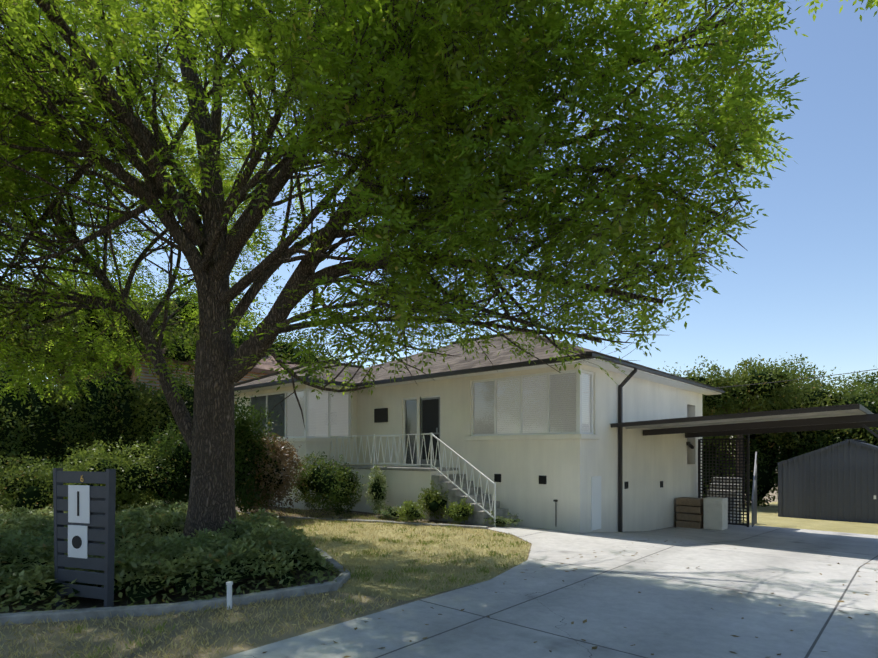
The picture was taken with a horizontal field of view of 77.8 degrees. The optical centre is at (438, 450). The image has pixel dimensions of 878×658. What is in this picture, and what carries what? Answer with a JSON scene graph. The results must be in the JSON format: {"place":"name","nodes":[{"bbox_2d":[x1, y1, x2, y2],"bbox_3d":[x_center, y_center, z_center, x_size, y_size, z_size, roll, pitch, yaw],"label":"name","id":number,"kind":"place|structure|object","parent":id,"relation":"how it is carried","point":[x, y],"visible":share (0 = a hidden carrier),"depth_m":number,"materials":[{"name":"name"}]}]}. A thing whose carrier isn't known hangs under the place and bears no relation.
{"place":"outdoors","nodes":[
{"label":"outdoors","id":0,"kind":"place"},
{"bbox_2d":[0,275,89,384],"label":"tree","id":1,"kind":"object","parent":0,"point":[18,342],"depth_m":23.37,"materials":[{"name":"green plant"}]},
{"bbox_2d":[251,393,416,463],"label":"house curtains","id":2,"kind":"object","parent":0,"point":[280,429],"depth_m":17.70,"materials":[{"name":"grey fabric"}]},
{"bbox_2d":[141,497,529,600],"bbox_3d":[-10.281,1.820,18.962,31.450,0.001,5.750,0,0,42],"label":"lawn","id":3,"kind":"structure","parent":0,"point":[406,596],"depth_m":9.37,"materials":[{"name":"plant"}]},
{"bbox_2d":[7,277,142,375],"bbox_3d":[-20.480,-3.892,30.851,12.296,11.438,11.921,0,0,42],"label":"tree","id":4,"kind":"object","parent":3,"relation":"on","point":[24,285],"depth_m":27.29,"materials":[{"name":"green plant"}]},
{"bbox_2d":[0,361,193,507],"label":"hedge","id":5,"kind":"object","parent":3,"relation":"on","point":[40,446],"depth_m":17.99,"materials":[{"name":"green plant"}]},
{"bbox_2d":[0,263,231,383],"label":"tree","id":6,"kind":"object","parent":3,"relation":"on","point":[112,326],"depth_m":21.08,"materials":[{"name":"green plant"}]},
{"bbox_2d":[234,386,284,517],"bbox_3d":[-4.824,0.149,13.528,2.137,3.461,2.184,0,0,42],"label":"bush","id":7,"kind":"object","parent":3,"relation":"on","point":[241,426],"depth_m":13.31,"materials":[{"name":"green plant"}]},
{"bbox_2d":[237,431,306,518],"bbox_3d":[-4.615,0.624,14.214,2.376,2.342,2.121,0,0,42],"label":"russet shrub","id":8,"kind":"object","parent":3,"relation":"on","point":[282,456],"depth_m":13.93,"materials":[{"name":"plant"}]},
{"bbox_2d":[289,451,362,515],"bbox_3d":[-3.209,0.934,15.063,2.254,1.882,2.136,0,0,42],"label":"bush","id":9,"kind":"object","parent":3,"relation":"on","point":[318,496],"depth_m":14.72,"materials":[{"name":"green plant"}]},
{"bbox_2d":[238,507,530,598],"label":"dry grass blades","id":10,"kind":"object","parent":3,"relation":"on","point":[402,538],"visible":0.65,"depth_m":10.21,"materials":[{"name":"yellow plant"}]},
{"bbox_2d":[330,462,368,514],"bbox_3d":[-2.625,1.080,15.591,1.082,1.562,1.153,0,0,42],"label":"shrub","id":11,"kind":"object","parent":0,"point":[351,474],"depth_m":15.49,"materials":[{"name":"green plant"}]},
{"bbox_2d":[356,464,388,512],"bbox_3d":[-1.712,1.019,14.929,0.933,1.376,0.830,0,0,42],"label":"shrub","id":12,"kind":"object","parent":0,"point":[382,480],"depth_m":14.91,"materials":[{"name":"green plant"}]},
{"bbox_2d":[0,461,777,657],"bbox_3d":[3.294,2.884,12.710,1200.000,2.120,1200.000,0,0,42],"label":"ground","id":13,"kind":"structure","parent":0,"point":[57,641],"depth_m":5.53,"materials":[{"name":"green plant"}]},
{"bbox_2d":[67,359,267,394],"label":"neighbour walls","id":14,"kind":"structure","parent":13,"relation":"on","point":[145,378],"depth_m":22.34,"materials":[{"name":"beige paint"}]},
{"bbox_2d":[46,353,278,383],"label":"roof","id":15,"kind":"structure","parent":14,"relation":"attached to","point":[256,370],"depth_m":22.81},
{"bbox_2d":[142,345,298,370],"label":"neighbour roof","id":16,"kind":"structure","parent":14,"relation":"on","point":[267,364],"depth_m":26.97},
{"bbox_2d":[0,508,337,612],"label":"bed","id":17,"kind":"object","parent":13,"relation":"on","point":[88,602],"depth_m":6.89,"materials":[{"name":"brown soil"}]},
{"bbox_2d":[0,452,65,516],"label":"shrub","id":18,"kind":"object","parent":17,"relation":"on","point":[6,496],"depth_m":12.52,"materials":[{"name":"green plant"}]},
{"bbox_2d":[15,456,79,498],"bbox_3d":[-11.188,0.981,15.697,2.158,1.698,2.107,0,0,42],"label":"shrub","id":19,"kind":"object","parent":17,"relation":"on","point":[56,466],"depth_m":15.46,"materials":[{"name":"green plant"}]},
{"bbox_2d":[53,468,115,606],"bbox_3d":[-4.052,1.014,6.339,0.880,1.621,0.265,0,0,19],"label":"letterbox panel","id":20,"kind":"object","parent":17,"relation":"on","point":[101,526],"visible":0.79,"depth_m":6.17,"materials":[{"name":"grey wood"}]},
{"bbox_2d":[68,485,89,558],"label":"letterbox plates","id":21,"kind":"object","parent":20,"relation":"attached to","point":[81,532],"visible":0.98,"depth_m":6.21,"materials":[{"name":"silver metal"}]},
{"bbox_2d":[72,491,81,548],"bbox_3d":[-4.135,0.791,6.218,0.150,0.655,0.008,0,0,19],"label":"letterbox slot hole","id":22,"kind":"object","parent":21,"relation":"in","point":[76,542],"visible":1,"depth_m":6.21,"materials":[{"name":"black metal"}]},
{"bbox_2d":[41,431,177,511],"bbox_3d":[-7.986,0.693,13.229,2.818,2.333,2.772,0,0,42],"label":"conifer shrub","id":23,"kind":"object","parent":17,"relation":"on","point":[125,494],"depth_m":13.01,"materials":[{"name":"green plant"}]},
{"bbox_2d":[0,499,349,613],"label":"bed ground cover","id":24,"kind":"object","parent":17,"relation":"on","point":[134,597],"visible":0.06,"depth_m":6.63,"materials":[{"name":"green plant"}]},
{"bbox_2d":[134,414,191,505],"bbox_3d":[-6.691,0.416,14.058,2.215,2.751,2.320,0,0,42],"label":"shrub","id":25,"kind":"object","parent":24,"relation":"on","point":[183,498],"depth_m":13.57,"materials":[{"name":"green plant"}]},
{"bbox_2d":[0,547,349,624],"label":"bed kerb","id":26,"kind":"structure","parent":17,"relation":"on","point":[120,611],"depth_m":6.11,"materials":[{"name":"concrete"}]},
{"bbox_2d":[68,276,290,360],"bbox_3d":[-12.958,-3.064,27.371,10.459,10.033,10.268,0,0,42],"label":"tree","id":27,"kind":"object","parent":13,"relation":"on","point":[243,335],"depth_m":24.82,"materials":[{"name":"green plant"}]},
{"bbox_2d":[0,589,404,657],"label":"dry grass blades","id":28,"kind":"object","parent":13,"relation":"on","point":[305,617],"visible":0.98,"depth_m":5.54,"materials":[{"name":"beige plant"}]},
{"bbox_2d":[66,595,361,657],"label":"green verge tufts","id":29,"kind":"object","parent":13,"relation":"on","point":[136,642],"visible":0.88,"depth_m":5.40,"materials":[{"name":"green plant"}]},
{"bbox_2d":[226,581,232,609],"bbox_3d":[-2.417,1.669,6.281,0.072,0.310,0.076,0,0,42],"label":"pipe stub","id":30,"kind":"object","parent":13,"relation":"on","point":[229,584],"visible":0.9,"depth_m":6.25,"materials":[{"name":"white plastic"}]},
{"bbox_2d":[268,329,353,364],"bbox_3d":[-11.820,-5.918,40.707,9.367,6.261,12.410,0,0,69],"label":"tree","id":31,"kind":"object","parent":13,"relation":"on","point":[296,350],"depth_m":38.78,"materials":[{"name":"green plant"}]},
{"bbox_2d":[237,511,487,528],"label":"garden edging","id":32,"kind":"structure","parent":13,"relation":"on","point":[424,524],"depth_m":13.59,"materials":[{"name":"concrete"}]},
{"bbox_2d":[235,505,492,527],"bbox_3d":[-3.806,1.816,15.731,11.400,0.001,2.800,0,0,42],"label":"house bed","id":33,"kind":"object","parent":13,"relation":"on","point":[372,514],"visible":0.07,"depth_m":15.27,"materials":[{"name":"brown soil"}]},
{"bbox_2d":[373,502,401,520],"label":"shrub","id":34,"kind":"object","parent":33,"relation":"on","point":[384,513],"depth_m":14.21,"materials":[{"name":"green plant"}]},
{"bbox_2d":[395,499,426,522],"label":"shrub","id":35,"kind":"object","parent":33,"relation":"on","point":[409,505],"depth_m":13.42,"materials":[{"name":"green plant"}]},
{"bbox_2d":[443,496,473,523],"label":"shrub","id":36,"kind":"object","parent":33,"relation":"on","point":[457,518],"depth_m":13.33,"materials":[{"name":"green plant"}]},
{"bbox_2d":[477,504,522,526],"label":"shrub","id":37,"kind":"object","parent":33,"relation":"on","point":[505,519],"depth_m":12.97,"materials":[{"name":"green plant"}]},
{"bbox_2d":[329,468,457,519],"bbox_3d":[-1.476,1.784,16.244,4.380,2.480,1.120,0,0,42],"label":"porch base","id":38,"kind":"object","parent":13,"relation":"on","point":[403,485],"visible":0.07,"depth_m":15.23,"materials":[{"name":"beige paint"}]},
{"bbox_2d":[329,465,517,526],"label":"porch steps","id":39,"kind":"structure","parent":38,"relation":"on","point":[455,493],"depth_m":14.06,"materials":[{"name":"grey concrete"}]},
{"bbox_2d":[330,433,495,526],"bbox_3d":[-0.700,0.674,15.526,6.430,2.300,1.068,0,0,42],"label":"porch railing","id":40,"kind":"object","parent":39,"relation":"on","point":[430,451],"visible":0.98,"depth_m":14.51,"materials":[{"name":"white metal"}]},
{"bbox_2d":[0,0,877,538],"bbox_3d":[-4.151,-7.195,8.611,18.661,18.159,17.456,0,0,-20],"label":"tree","id":41,"kind":"object","parent":13,"relation":"on","point":[526,108],"depth_m":7.16,"materials":[{"name":"green plant"}]},
{"bbox_2d":[234,364,701,532],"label":"house walls","id":42,"kind":"structure","parent":13,"relation":"on","point":[569,468],"depth_m":15.04,"materials":[{"name":"beige paint"}]},
{"bbox_2d":[234,333,581,387],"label":"house roof","id":43,"kind":"structure","parent":42,"relation":"on","point":[455,362],"depth_m":17.14,"materials":[{"name":"brown tile"}]},
{"bbox_2d":[234,358,721,394],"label":"house soffit","id":44,"kind":"structure","parent":43,"relation":"attached to","point":[608,366],"depth_m":15.13,"materials":[{"name":"white paint"}]},
{"bbox_2d":[234,331,722,390],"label":"house roof caps","id":45,"kind":"object","parent":43,"relation":"on","point":[576,348],"visible":0.25,"depth_m":19.42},
{"bbox_2d":[249,369,592,466],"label":"house window frames","id":46,"kind":"structure","parent":42,"relation":"in","point":[521,377],"depth_m":14.42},
{"bbox_2d":[252,373,590,460],"bbox_3d":[-1.394,-0.731,16.261,11.825,2.370,1.644,0,0,28],"label":"window glass","id":47,"kind":"object","parent":46,"relation":"in","point":[474,412],"visible":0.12,"depth_m":14.53,"materials":[{"name":"clear glass"}]},
{"bbox_2d":[421,397,439,466],"bbox_3d":[-0.260,-0.541,15.959,0.770,2.030,0.040,0,0,42],"label":"door frame","id":48,"kind":"object","parent":42,"relation":"in","point":[424,461],"visible":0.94,"depth_m":15.92,"materials":[{"name":"wood"}]},
{"bbox_2d":[287,372,575,436],"bbox_3d":[-0.825,-1.156,15.158,9.449,1.520,0.262,0,0,29],"label":"window blind","id":49,"kind":"object","parent":42,"relation":"attached to","point":[555,420],"depth_m":13.22,"materials":[{"name":"white fabric"}]},
{"bbox_2d":[264,434,599,441],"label":"house sills","id":50,"kind":"structure","parent":42,"relation":"attached to","point":[540,437],"depth_m":13.96,"materials":[{"name":"white paint"}]},
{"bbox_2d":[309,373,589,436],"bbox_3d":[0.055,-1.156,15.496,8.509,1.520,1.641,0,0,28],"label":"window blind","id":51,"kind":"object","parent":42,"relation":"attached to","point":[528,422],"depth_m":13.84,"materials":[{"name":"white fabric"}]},
{"bbox_2d":[234,353,724,531],"bbox_3d":[1.064,-0.002,15.728,18.408,4.272,7.742,0,0,0],"label":"gutter downpipe","id":52,"kind":"object","parent":42,"relation":"attached to","point":[551,361],"visible":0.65,"depth_m":14.23,"materials":[{"name":"metal"}]},
{"bbox_2d":[474,381,493,433],"bbox_3d":[1.222,-1.156,14.714,0.798,1.520,0.001,0,0,42],"label":"window blind","id":53,"kind":"object","parent":42,"relation":"attached to","point":[485,388],"depth_m":14.71,"materials":[{"name":"white fabric"}]},
{"bbox_2d":[497,378,519,433],"bbox_3d":[1.815,-1.156,14.181,0.798,1.520,0.001,0,0,42],"label":"window blind","id":54,"kind":"object","parent":42,"relation":"attached to","point":[509,423],"depth_m":14.19,"materials":[{"name":"white fabric"}]},
{"bbox_2d":[374,399,662,488],"bbox_3d":[2.211,-0.220,15.217,8.973,2.672,3.751,0,0,5],"label":"house door and vents","id":55,"kind":"structure","parent":42,"relation":"in","point":[430,415],"depth_m":16.00,"materials":[{"name":"black metal"}]},
{"bbox_2d":[591,476,600,530],"bbox_3d":[3.840,1.274,13.295,0.030,1.300,0.500,0,0,42],"label":"house hatch","id":56,"kind":"object","parent":42,"relation":"in","point":[595,502],"visible":1,"depth_m":13.23,"materials":[{"name":"white metal"}]},
{"bbox_2d":[686,442,693,448],"bbox_3d":[8.429,-0.177,18.239,0.132,0.238,0.270,0,0,-38],"label":"wall light","id":57,"kind":"object","parent":42,"relation":"attached to","point":[691,446],"visible":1,"depth_m":18.23,"materials":[{"name":"grey"}]},
{"bbox_2d":[717,369,876,387],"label":"service cable","id":58,"kind":"object","parent":42,"relation":"on","point":[796,379],"visible":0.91,"depth_m":17.61,"materials":[{"name":"grey plastic"}]},
{"bbox_2d":[417,480,449,520],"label":"shrub","id":59,"kind":"object","parent":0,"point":[433,496],"depth_m":13.97,"materials":[{"name":"green plant"}]},
{"bbox_2d":[0,0,877,449],"label":"sky","id":60,"kind":"structure","parent":0,"point":[805,283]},
{"bbox_2d":[223,524,877,657],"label":"driveway","id":61,"kind":"structure","parent":0,"point":[667,612],"depth_m":6.38,"materials":[{"name":"concrete"}]},
{"bbox_2d":[553,499,557,526],"bbox_3d":[2.800,1.499,13.088,0.080,0.650,0.062,0,0,42],"label":"garden tap","id":62,"kind":"object","parent":61,"relation":"on","point":[555,500],"visible":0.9,"depth_m":13.10,"materials":[{"name":"grey metal"}]},
{"bbox_2d":[263,540,877,657],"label":"fallen leaves","id":63,"kind":"object","parent":61,"relation":"on","point":[594,647],"visible":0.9,"depth_m":5.77,"materials":[{"name":"brown plant"}]},
{"bbox_2d":[676,497,702,528],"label":"crates","id":64,"kind":"object","parent":61,"relation":"on","point":[690,511],"visible":0.81,"depth_m":17.05,"materials":[{"name":"brown wood"}]},
{"bbox_2d":[703,497,727,530],"bbox_3d":[8.555,1.951,16.843,0.540,0.980,0.620,0,0,42],"label":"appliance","id":65,"kind":"object","parent":61,"relation":"on","point":[715,513],"visible":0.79,"depth_m":16.63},
{"bbox_2d":[698,434,748,526],"bbox_3d":[9.623,0.909,18.451,1.580,3.234,0.070,0,0,42],"label":"lattice screen","id":66,"kind":"object","parent":61,"relation":"on","point":[722,472],"visible":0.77,"depth_m":18.34,"materials":[{"name":"black metal"}]},
{"bbox_2d":[707,477,741,524],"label":"side steps","id":67,"kind":"structure","parent":61,"relation":"on","point":[728,495],"depth_m":19.74,"materials":[{"name":"concrete"}]},
{"bbox_2d":[752,452,756,526],"bbox_3d":[10.909,1.351,18.834,0.046,2.644,2.058,0,0,33],"label":"closed patio umbrella","id":68,"kind":"object","parent":61,"relation":"on","point":[754,505],"visible":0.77,"depth_m":19.04,"materials":[{"name":"grey fabric"}]},
{"bbox_2d":[643,414,877,437],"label":"carport frame","id":69,"kind":"object","parent":61,"relation":"on","point":[865,421],"visible":1,"depth_m":14.56,"materials":[{"name":"black metal"}]},
{"bbox_2d":[625,409,861,428],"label":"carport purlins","id":70,"kind":"object","parent":69,"relation":"on","point":[763,417],"visible":0.19,"depth_m":12.55,"materials":[{"name":"black metal"}]},
{"bbox_2d":[610,404,873,427],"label":"carport fascia","id":71,"kind":"structure","parent":70,"relation":"attached to","point":[860,407],"depth_m":11.80,"materials":[{"name":"black metal"}]},
{"bbox_2d":[612,404,855,423],"bbox_3d":[6.212,-0.792,12.172,5.001,0.232,0.050,0,0,42],"label":"carport lip","id":72,"kind":"object","parent":71,"relation":"attached to","point":[739,413],"visible":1,"depth_m":11.83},
{"bbox_2d":[627,409,864,428],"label":"carport roof","id":73,"kind":"structure","parent":69,"relation":"on","point":[788,418],"depth_m":13.62,"materials":[{"name":"grey metal"}]},
{"bbox_2d":[741,502,877,534],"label":"back lawn","id":74,"kind":"structure","parent":0,"point":[767,515],"depth_m":20.33,"materials":[{"name":"green plant"}]},
{"bbox_2d":[657,352,816,507],"bbox_3d":[15.704,-1.012,29.904,8.460,8.216,8.073,0,0,42],"label":"tree","id":75,"kind":"object","parent":74,"relation":"on","point":[733,380],"depth_m":28.31,"materials":[{"name":"green plant"}]},
{"bbox_2d":[702,428,877,506],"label":"hedge","id":76,"kind":"object","parent":74,"relation":"on","point":[779,456],"depth_m":31.19,"materials":[{"name":"green plant"}]},
{"bbox_2d":[703,361,877,450],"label":"tree","id":77,"kind":"object","parent":74,"relation":"on","point":[858,390],"depth_m":29.60,"materials":[{"name":"green plant"}]},
{"bbox_2d":[781,442,877,523],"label":"shed walls","id":78,"kind":"structure","parent":74,"relation":"on","point":[792,487],"depth_m":22.21,"materials":[{"name":"grey metal"}]},
{"bbox_2d":[777,439,877,516],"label":"shed trim","id":79,"kind":"structure","parent":78,"relation":"attached to","point":[784,462],"depth_m":22.47,"materials":[{"name":"black metal"}]},
{"bbox_2d":[841,371,877,439],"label":"tree","id":80,"kind":"object","parent":74,"relation":"on","point":[873,380],"depth_m":29.06,"materials":[{"name":"green plant"}]},
{"bbox_2d":[778,439,877,522],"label":"shed","id":81,"kind":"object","parent":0,"point":[844,470],"visible":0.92,"depth_m":22.07,"materials":[{"name":"grey metal"}]}
]}

